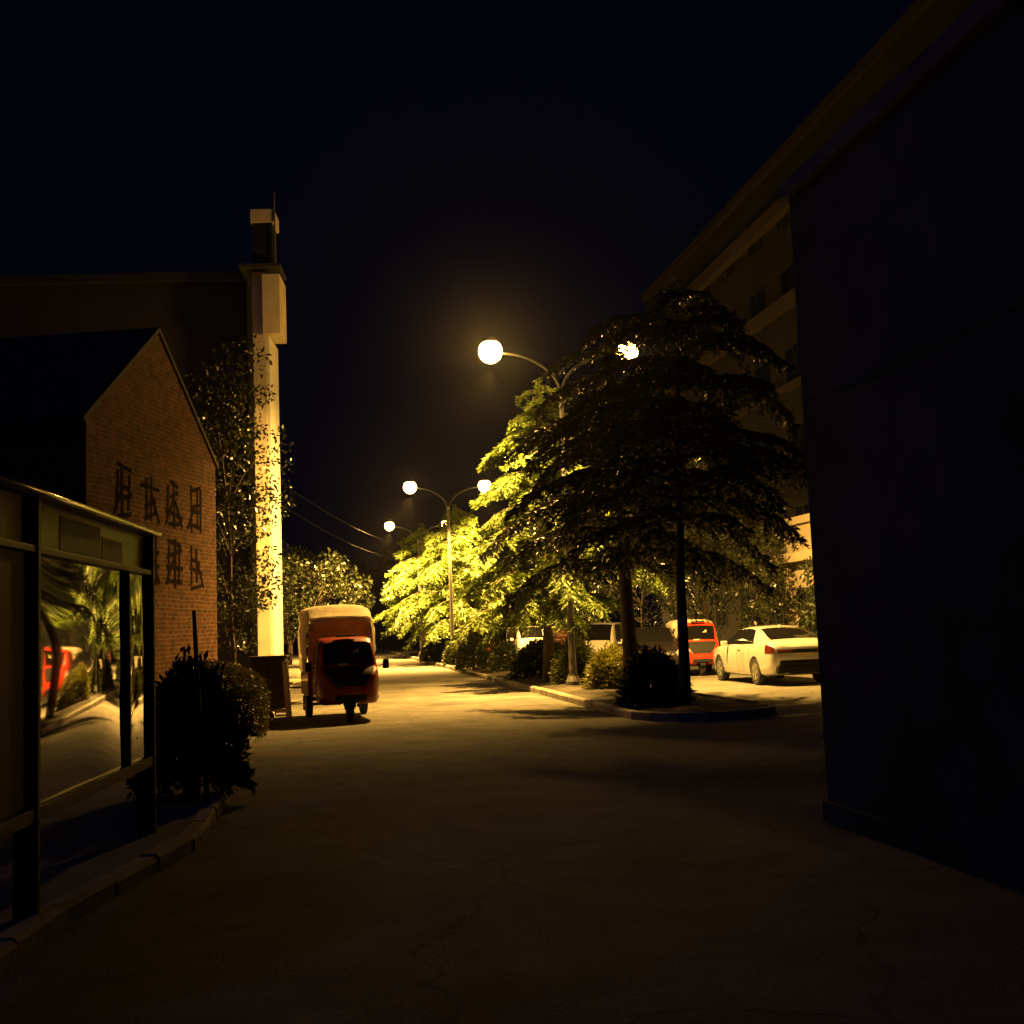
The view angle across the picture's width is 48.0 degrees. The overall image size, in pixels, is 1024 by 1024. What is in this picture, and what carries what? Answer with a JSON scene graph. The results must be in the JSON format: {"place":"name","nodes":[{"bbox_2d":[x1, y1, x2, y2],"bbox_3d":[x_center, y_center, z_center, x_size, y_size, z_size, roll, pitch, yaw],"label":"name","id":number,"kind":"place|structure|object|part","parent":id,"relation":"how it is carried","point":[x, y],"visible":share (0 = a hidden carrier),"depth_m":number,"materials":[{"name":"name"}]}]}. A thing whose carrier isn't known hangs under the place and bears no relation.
{"place":"outdoors","nodes":[
{"label":"outdoors","id":0,"kind":"place"},
{"bbox_2d":[0,654,307,932],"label":"pavement","id":1,"kind":"structure","parent":0,"point":[89,838],"depth_m":9.23,"materials":[{"name":"grey concrete"}]},
{"bbox_2d":[0,474,161,919],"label":"notice board","id":2,"kind":"object","parent":1,"relation":"on","point":[77,662],"visible":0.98,"depth_m":7.38,"materials":[{"name":"grey glass"}]},
{"bbox_2d":[123,644,257,804],"bbox_3d":[-3.267,2.111,11.535,1.369,1.573,1.372,-2,-6,0],"label":"shrub","id":3,"kind":"object","parent":1,"relation":"on","point":[226,739],"visible":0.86,"depth_m":11.29,"materials":[{"name":"green plant"}]},
{"bbox_2d":[192,610,211,803],"bbox_3d":[-2.890,1.874,10.778,0.220,1.903,0.140,-2,-6,0],"label":"leaning pole","id":4,"kind":"object","parent":1,"relation":"on","point":[200,728],"visible":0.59,"depth_m":10.78,"materials":[{"name":"black metal"}]},
{"bbox_2d":[172,659,272,737],"bbox_3d":[-4.948,3.183,19.820,1.514,1.348,3.824,-1,-6,-10],"label":"clipped shrub","id":5,"kind":"object","parent":1,"relation":"on","point":[239,677],"visible":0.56,"depth_m":18.55,"materials":[{"name":"green plant"}]},
{"bbox_2d":[180,334,295,700],"bbox_3d":[-6.165,0.163,25.646,2.904,8.499,2.939,3,-7,-39],"label":"broadleaf tree","id":6,"kind":"object","parent":1,"relation":"on","point":[229,535],"visible":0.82,"depth_m":25.61,"materials":[{"name":"green plant"}]},
{"bbox_2d":[248,655,289,712],"bbox_3d":[-5.145,3.651,24.392,0.800,1.190,0.570,-2,-6,-4],"label":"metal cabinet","id":7,"kind":"object","parent":1,"relation":"on","point":[269,669],"visible":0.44,"depth_m":24.18,"materials":[{"name":"grey metal"}]},
{"bbox_3d":[-5.310,3.607,24.148,0.330,0.940,0.038,-2,-6,-4],"label":"door","id":8,"kind":"part","parent":7,"relation":"part of","materials":[{"name":"brown metal"}]},
{"bbox_3d":[-4.943,3.595,24.171,0.330,0.940,0.038,-2,-6,-4],"label":"door","id":9,"kind":"part","parent":7,"relation":"part of","materials":[{"name":"brown metal"}]},
{"bbox_2d":[289,679,304,694],"bbox_3d":[-5.545,4.360,28.626,1.248,0.596,2.400,-3,-6,8],"label":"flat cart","id":10,"kind":"object","parent":1,"relation":"on","point":[294,681],"visible":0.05,"depth_m":28.11,"materials":[{"name":"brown wood"}]},
{"bbox_2d":[281,536,337,664],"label":"broadleaf tree","id":11,"kind":"object","parent":1,"relation":"on","point":[289,642],"visible":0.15,"depth_m":63.94,"materials":[{"name":"green plant"}]},
{"bbox_2d":[0,0,915,639],"label":"sky","id":12,"kind":"structure","parent":0,"point":[445,177],"materials":[{"name":"black"}]},
{"bbox_2d":[283,625,662,654],"bbox_3d":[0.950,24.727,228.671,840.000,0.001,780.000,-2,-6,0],"label":"ground","id":13,"kind":"structure","parent":0,"point":[393,641],"depth_m":197.34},
{"bbox_2d":[0,327,218,702],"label":"brick house","id":14,"kind":"structure","parent":13,"relation":"on","point":[108,422],"depth_m":19.14,"materials":[{"name":"brick"}]},
{"bbox_2d":[0,192,286,690],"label":"corner building","id":15,"kind":"structure","parent":13,"relation":"on","point":[196,317],"depth_m":32.95,"materials":[{"name":"beige paint"}]},
{"bbox_2d":[0,659,307,976],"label":"kerb","id":16,"kind":"structure","parent":13,"relation":"on","point":[23,938],"depth_m":7.38,"materials":[{"name":"grey concrete"}]},
{"bbox_2d":[283,566,365,636],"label":"broadleaf tree","id":17,"kind":"object","parent":13,"relation":"on","point":[321,592],"visible":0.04,"depth_m":111.24,"materials":[{"name":"green plant"}]},
{"bbox_2d":[282,547,375,647],"bbox_3d":[-9.480,4.686,56.581,5.452,5.984,5.661,-2,-6,0],"label":"broadleaf tree","id":18,"kind":"object","parent":13,"relation":"on","point":[305,597],"visible":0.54,"depth_m":56.22,"materials":[{"name":"green plant"}]},
{"bbox_2d":[327,545,418,647],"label":"broadleaf tree","id":19,"kind":"object","parent":13,"relation":"on","point":[387,565],"visible":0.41,"depth_m":117.19,"materials":[{"name":"green plant"}]},
{"bbox_2d":[486,561,577,632],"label":"broadleaf tree","id":20,"kind":"object","parent":13,"relation":"on","point":[507,597],"visible":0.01,"depth_m":110.24,"materials":[{"name":"green plant"}]},
{"bbox_2d":[533,577,614,629],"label":"broadleaf tree","id":21,"kind":"object","parent":13,"relation":"on","point":[596,620],"visible":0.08,"depth_m":57.47,"materials":[{"name":"green plant"}]},
{"bbox_2d":[588,543,676,626],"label":"broadleaf tree","id":22,"kind":"object","parent":13,"relation":"on","point":[642,621],"visible":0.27,"depth_m":49.57,"materials":[{"name":"green plant"}]},
{"bbox_2d":[654,525,756,629],"bbox_3d":[7.052,2.837,43.836,4.701,6.023,4.712,-2,-6,0],"label":"broadleaf tree","id":23,"kind":"object","parent":13,"relation":"on","point":[704,598],"visible":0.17,"depth_m":43.83,"materials":[{"name":"green plant"}]},
{"bbox_2d":[702,506,800,631],"bbox_3d":[8.300,2.552,38.380,3.217,5.409,3.605,1,-6,-25],"label":"broadleaf tree","id":24,"kind":"object","parent":13,"relation":"on","point":[758,606],"visible":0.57,"depth_m":37.91,"materials":[{"name":"green plant"}]},
{"bbox_2d":[791,554,816,634],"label":"broadleaf tree","id":25,"kind":"object","parent":13,"relation":"on","point":[806,614],"visible":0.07,"depth_m":33.57,"materials":[{"name":"green plant"}]},
{"bbox_2d":[0,649,1023,1023],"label":"road","id":26,"kind":"structure","parent":0,"point":[420,843],"depth_m":6.99,"materials":[{"name":"grey asphalt"}]},
{"bbox_2d":[282,661,291,717],"bbox_3d":[-4.636,3.649,23.671,0.169,1.153,0.160,-2,-6,0],"label":"stone post","id":27,"kind":"object","parent":26,"relation":"on","point":[286,680],"visible":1,"depth_m":23.61,"materials":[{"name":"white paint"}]},
{"bbox_2d":[298,604,388,721],"bbox_3d":[-3.433,2.974,23.034,1.600,2.268,3.050,-1,-6,-16],"label":"cargo three wheeler","id":28,"kind":"object","parent":26,"relation":"on","point":[339,667],"visible":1,"depth_m":22.13,"materials":[{"name":"red metal"}]},
{"bbox_2d":[313,642,318,665],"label":"side window","id":29,"kind":"structure","parent":28,"relation":"in","point":[316,647],"depth_m":22.26,"materials":[{"name":"black glass"}]},
{"bbox_2d":[377,648,629,717],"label":"kerb","id":30,"kind":"structure","parent":26,"relation":"on","point":[600,706],"depth_m":27.66,"materials":[{"name":"grey concrete"}]},
{"bbox_2d":[381,647,764,711],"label":"planted soil","id":31,"kind":"structure","parent":0,"point":[702,703],"depth_m":24.13,"materials":[{"name":"brown soil"}]},
{"bbox_2d":[385,520,444,655],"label":"street lamp","id":32,"kind":"object","parent":31,"relation":"on","point":[389,525],"visible":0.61,"depth_m":71.91,"materials":[{"name":"metal"}]},
{"bbox_2d":[281,504,397,558],"bbox_3d":[-6.621,1.525,54.146,0.009,0.768,36.030,-2,-6,2],"label":"overhead cable","id":33,"kind":"object","parent":32,"relation":"attached to","point":[333,535],"visible":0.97,"depth_m":44.92,"materials":[{"name":"rubber"}]},
{"bbox_2d":[280,482,417,547],"bbox_3d":[-6.649,0.781,54.221,0.009,0.671,36.030,-2,-6,2],"label":"overhead cable","id":34,"kind":"object","parent":32,"relation":"attached to","point":[339,519],"visible":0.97,"depth_m":47.25,"materials":[{"name":"rubber"}]},
{"bbox_2d":[372,523,478,643],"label":"cedar tree","id":35,"kind":"object","parent":31,"relation":"on","point":[405,576],"visible":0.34,"depth_m":73.55,"materials":[{"name":"green plant"}]},
{"bbox_2d":[419,637,444,662],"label":"clipped shrub","id":36,"kind":"object","parent":31,"relation":"on","point":[435,651],"visible":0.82,"depth_m":57.66,"materials":[{"name":"green plant"}]},
{"bbox_2d":[403,477,489,639],"bbox_3d":[-2.848,2.719,53.006,4.080,8.650,0.591,-1,-6,-9],"label":"street lamp","id":37,"kind":"object","parent":31,"relation":"on","point":[409,487],"visible":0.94,"depth_m":53.02,"materials":[{"name":"metal"}]},
{"bbox_2d":[386,504,512,650],"bbox_3d":[-2.855,3.414,55.838,6.716,7.852,6.316,-2,-6,0],"label":"cedar tree","id":38,"kind":"object","parent":31,"relation":"on","point":[463,535],"visible":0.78,"depth_m":55.05,"materials":[{"name":"green plant"}]},
{"bbox_2d":[441,643,458,666],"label":"shrub","id":39,"kind":"object","parent":31,"relation":"on","point":[449,654],"visible":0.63,"depth_m":50.86,"materials":[{"name":"green plant"}]},
{"bbox_2d":[453,633,490,670],"bbox_3d":[-1.523,5.385,44.285,1.543,1.467,1.566,-2,-6,0],"label":"clipped shrub","id":40,"kind":"object","parent":31,"relation":"on","point":[466,657],"visible":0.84,"depth_m":43.86,"materials":[{"name":"green plant"}]},
{"bbox_2d":[486,639,517,672],"bbox_3d":[-0.251,5.065,40.208,1.321,1.296,1.287,-2,-6,0],"label":"shrub","id":41,"kind":"object","parent":31,"relation":"on","point":[503,651],"visible":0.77,"depth_m":39.94,"materials":[{"name":"green plant"}]},
{"bbox_2d":[506,635,561,679],"bbox_3d":[0.961,4.345,34.284,1.920,1.440,2.041,1,-7,-31],"label":"shrub","id":42,"kind":"object","parent":31,"relation":"on","point":[527,662],"visible":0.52,"depth_m":33.96,"materials":[{"name":"green plant"}]},
{"bbox_2d":[445,377,669,682],"bbox_3d":[0.804,0.442,31.585,5.722,8.609,5.497,-6,-7,36],"label":"cedar tree","id":43,"kind":"object","parent":31,"relation":"on","point":[529,609],"visible":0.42,"depth_m":31.13,"materials":[{"name":"green plant"}]},
{"bbox_2d":[479,336,637,684],"bbox_3d":[1.379,-0.043,29.347,4.200,9.070,0.591,-1,-6,-9],"label":"street lamp","id":44,"kind":"object","parent":31,"relation":"on","point":[490,349],"visible":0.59,"depth_m":29.21,"materials":[{"name":"metal"}]},
{"bbox_2d":[547,632,594,684],"bbox_3d":[1.664,3.796,29.959,1.522,1.577,1.664,-2,-6,0],"label":"shrub","id":45,"kind":"object","parent":31,"relation":"on","point":[559,671],"visible":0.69,"depth_m":29.60,"materials":[{"name":"green plant"}]},
{"bbox_2d":[580,639,622,689],"bbox_3d":[2.309,3.662,27.149,1.507,1.322,1.511,-2,-6,0],"label":"shrub","id":46,"kind":"object","parent":31,"relation":"on","point":[605,665],"visible":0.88,"depth_m":26.87,"materials":[{"name":"green plant"}]},
{"bbox_2d":[476,318,800,679],"bbox_3d":[2.560,-0.209,25.122,6.836,8.476,6.350,-2,-6,0],"label":"cedar tree","id":47,"kind":"object","parent":31,"relation":"on","point":[694,555],"visible":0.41,"depth_m":24.68,"materials":[{"name":"green plant"}]},
{"bbox_2d":[614,643,697,708],"bbox_3d":[2.674,3.088,21.375,1.653,1.371,1.600,-2,-6,0],"label":"shrub","id":48,"kind":"object","parent":31,"relation":"on","point":[653,667],"visible":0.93,"depth_m":21.03,"materials":[{"name":"green plant"}]},
{"bbox_2d":[503,278,809,704],"bbox_3d":[2.968,-0.445,20.816,5.892,8.054,4.993,-5,-6,27],"label":"cedar tree","id":49,"kind":"object","parent":31,"relation":"on","point":[725,437],"visible":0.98,"depth_m":20.84,"materials":[{"name":"green plant"}]},
{"bbox_2d":[476,648,825,767],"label":"parking lot","id":50,"kind":"structure","parent":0,"point":[792,728],"depth_m":18.82,"materials":[{"name":"grey asphalt"}]},
{"bbox_2d":[465,627,497,657],"bbox_3d":[-1.696,6.859,62.187,1.600,2.271,3.050,-1,-6,-9],"label":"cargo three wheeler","id":51,"kind":"object","parent":50,"relation":"on","point":[475,633],"visible":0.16,"depth_m":61.17,"materials":[{"name":"red metal"}]},
{"bbox_2d":[506,626,542,650],"bbox_3d":[0.738,6.882,60.645,2.180,1.728,3.525,-1,-6,-12],"label":"van","id":52,"kind":"object","parent":50,"relation":"on","point":[516,639],"visible":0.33,"depth_m":59.40,"materials":[{"name":"metal"}]},
{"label":"side window","id":53,"kind":"part","parent":52,"relation":"part of","materials":[{"name":"black glass"}]},
{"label":"side window","id":54,"kind":"part","parent":52,"relation":"part of","materials":[{"name":"black glass"}]},
{"bbox_2d":[553,630,567,643],"bbox_3d":[1.858,5.376,44.892,0.840,1.520,0.076,-2,-6,0],"label":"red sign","id":55,"kind":"object","parent":50,"relation":"on","point":[562,636],"visible":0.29,"depth_m":44.91,"materials":[{"name":"metal"}]},
{"bbox_2d":[411,648,768,705],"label":"kerb","id":56,"kind":"structure","parent":50,"relation":"on","point":[736,699],"depth_m":22.12,"materials":[{"name":"grey concrete"}]},
{"bbox_2d":[565,622,622,652],"bbox_3d":[3.247,4.827,41.243,2.180,1.728,3.525,-4,-6,16],"label":"van","id":57,"kind":"object","parent":50,"relation":"on","point":[606,631],"visible":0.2,"depth_m":40.00,"materials":[{"name":"metal"}]},
{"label":"side window","id":58,"kind":"part","parent":57,"relation":"part of","materials":[{"name":"black glass"}]},
{"bbox_2d":[617,626,678,664],"bbox_3d":[4.422,4.387,36.334,2.180,1.528,3.875,-3,-6,5],"label":"hatchback","id":59,"kind":"object","parent":50,"relation":"on","point":[651,636],"visible":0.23,"depth_m":35.43,"materials":[{"name":"metal"}]},
{"bbox_2d":[666,619,725,675],"bbox_3d":[5.716,4.208,35.993,1.600,1.718,3.050,-2,-6,0],"label":"cargo three wheeler","id":60,"kind":"object","parent":50,"relation":"on","point":[703,641],"visible":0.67,"depth_m":34.89,"materials":[{"name":"red metal"}]},
{"bbox_2d":[623,704,776,720],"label":"kerb","id":61,"kind":"structure","parent":50,"relation":"on","point":[770,709],"depth_m":19.29,"materials":[{"name":"grey concrete"}]},
{"bbox_2d":[713,625,819,684],"bbox_3d":[6.773,3.715,30.270,2.180,1.468,4.930,-1,-6,-8],"label":"sedan","id":62,"kind":"object","parent":50,"relation":"on","point":[759,654],"visible":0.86,"depth_m":28.61,"materials":[{"name":"silver metal"}]},
{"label":"side window","id":63,"kind":"part","parent":62,"relation":"part of","materials":[{"name":"black glass"}]},
{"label":"rear window","id":64,"kind":"part","parent":62,"relation":"part of","materials":[{"name":"black glass"}]},
{"bbox_2d":[774,513,816,633],"bbox_3d":[11.891,2.101,33.311,4.000,5.000,12.400,-1,-6,-9],"label":"annex","id":65,"kind":"object","parent":50,"relation":"on","point":[795,558],"visible":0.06,"depth_m":37.85,"materials":[{"name":"beige paint"}]},
{"bbox_2d":[796,587,816,633],"bbox_3d":[9.607,3.245,37.301,0.058,1.600,1.500,-1,-6,-9],"label":"window","id":66,"kind":"structure","parent":65,"relation":"in","point":[803,597],"depth_m":37.56,"materials":[{"name":"black glass"}]},
{"bbox_2d":[779,0,1023,891],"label":"plastered wall","id":67,"kind":"structure","parent":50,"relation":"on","point":[902,193],"depth_m":7.79,"materials":[{"name":"paint"}]},
{"bbox_2d":[641,0,977,645],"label":"office block","id":68,"kind":"structure","parent":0,"point":[735,256],"depth_m":56.48,"materials":[{"name":"beige concrete"}]},
{"bbox_2d":[678,285,687,321],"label":"window","id":69,"kind":"structure","parent":68,"relation":"in","point":[683,314],"depth_m":69.95,"materials":[{"name":"black glass"}]},
{"bbox_2d":[692,596,703,618],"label":"window","id":70,"kind":"structure","parent":68,"relation":"in","point":[700,599],"depth_m":68.16,"materials":[{"name":"black glass"}]},
{"bbox_2d":[696,264,708,303],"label":"window","id":71,"kind":"structure","parent":68,"relation":"in","point":[707,288],"depth_m":66.05,"materials":[{"name":"black glass"}]},
{"bbox_2d":[701,328,711,355],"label":"window","id":72,"kind":"structure","parent":68,"relation":"in","point":[702,350],"depth_m":66.62,"materials":[{"name":"black glass"}]},
{"bbox_2d":[711,529,724,556],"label":"window","id":73,"kind":"structure","parent":68,"relation":"in","point":[714,548],"depth_m":64.65,"materials":[{"name":"black glass"}]},
{"bbox_2d":[714,594,727,625],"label":"window","id":74,"kind":"structure","parent":68,"relation":"in","point":[724,619],"depth_m":64.36,"materials":[{"name":"black glass"}]},
{"bbox_2d":[719,240,733,282],"bbox_3d":[11.647,-13.562,62.385,0.058,1.800,1.900,-1,-6,-9],"label":"window","id":75,"kind":"structure","parent":68,"relation":"in","point":[729,271],"depth_m":62.29,"materials":[{"name":"black glass"}]},
{"bbox_2d":[724,308,736,331],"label":"window","id":76,"kind":"structure","parent":68,"relation":"in","point":[734,311],"depth_m":61.43,"materials":[{"name":"black glass"}]},
{"bbox_2d":[727,388,741,411],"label":"window","id":77,"kind":"structure","parent":68,"relation":"in","point":[738,403],"depth_m":61.38,"materials":[{"name":"black glass"}]},
{"bbox_2d":[736,519,748,554],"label":"window","id":78,"kind":"structure","parent":68,"relation":"in","point":[747,523],"depth_m":60.47,"materials":[{"name":"black glass"}]},
{"bbox_2d":[739,591,754,625],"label":"window","id":79,"kind":"structure","parent":68,"relation":"in","point":[741,600],"depth_m":60.52,"materials":[{"name":"black glass"}]},
{"bbox_2d":[745,213,761,259],"bbox_3d":[12.283,-13.983,58.458,0.058,1.800,1.900,-1,-6,-9],"label":"window","id":80,"kind":"structure","parent":68,"relation":"in","point":[757,245],"depth_m":58.36,"materials":[{"name":"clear glass"}]},
{"bbox_2d":[750,286,765,318],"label":"window","id":81,"kind":"structure","parent":68,"relation":"in","point":[757,303],"depth_m":58.06,"materials":[{"name":"black glass"}]},
{"bbox_2d":[754,361,769,397],"bbox_3d":[12.569,-6.526,57.706,0.058,1.800,1.900,-1,-6,-9],"label":"window","id":82,"kind":"structure","parent":68,"relation":"in","point":[762,371],"depth_m":57.54,"materials":[{"name":"black glass"}]},
{"bbox_2d":[763,513,779,549],"bbox_3d":[12.856,0.930,56.953,0.058,1.800,1.900,-1,-6,-9],"label":"window","id":83,"kind":"structure","parent":68,"relation":"in","point":[776,545],"depth_m":56.90,"materials":[{"name":"black glass"}]},
{"bbox_2d":[768,588,784,624],"bbox_3d":[12.999,4.659,56.577,0.058,1.800,1.900,-1,-6,-9],"label":"window","id":84,"kind":"structure","parent":68,"relation":"in","point":[774,622],"depth_m":56.40,"materials":[{"name":"black glass"}]},
{"bbox_2d":[775,194,790,233],"bbox_3d":[12.918,-14.404,54.531,0.058,1.800,1.900,-1,-6,-9],"label":"window","id":85,"kind":"structure","parent":68,"relation":"in","point":[785,221],"depth_m":54.70,"materials":[{"name":"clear glass"}]},
{"bbox_2d":[780,263,794,295],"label":"window","id":86,"kind":"structure","parent":68,"relation":"in","point":[787,283],"depth_m":54.36,"materials":[{"name":"black glass"}]},
{"bbox_2d":[785,342,799,382],"bbox_3d":[13.204,-6.947,53.778,0.058,1.800,1.900,-1,-6,-9],"label":"window","id":87,"kind":"structure","parent":68,"relation":"in","point":[792,352],"depth_m":53.87,"materials":[{"name":"black glass"}]},
{"bbox_2d":[790,421,804,458],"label":"window","id":88,"kind":"structure","parent":68,"relation":"in","point":[801,441],"depth_m":53.28,"materials":[{"name":"black glass"}]},
{"bbox_2d":[794,502,808,516],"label":"window","id":89,"kind":"structure","parent":68,"relation":"in","point":[801,509],"depth_m":53.23,"materials":[{"name":"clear glass"}]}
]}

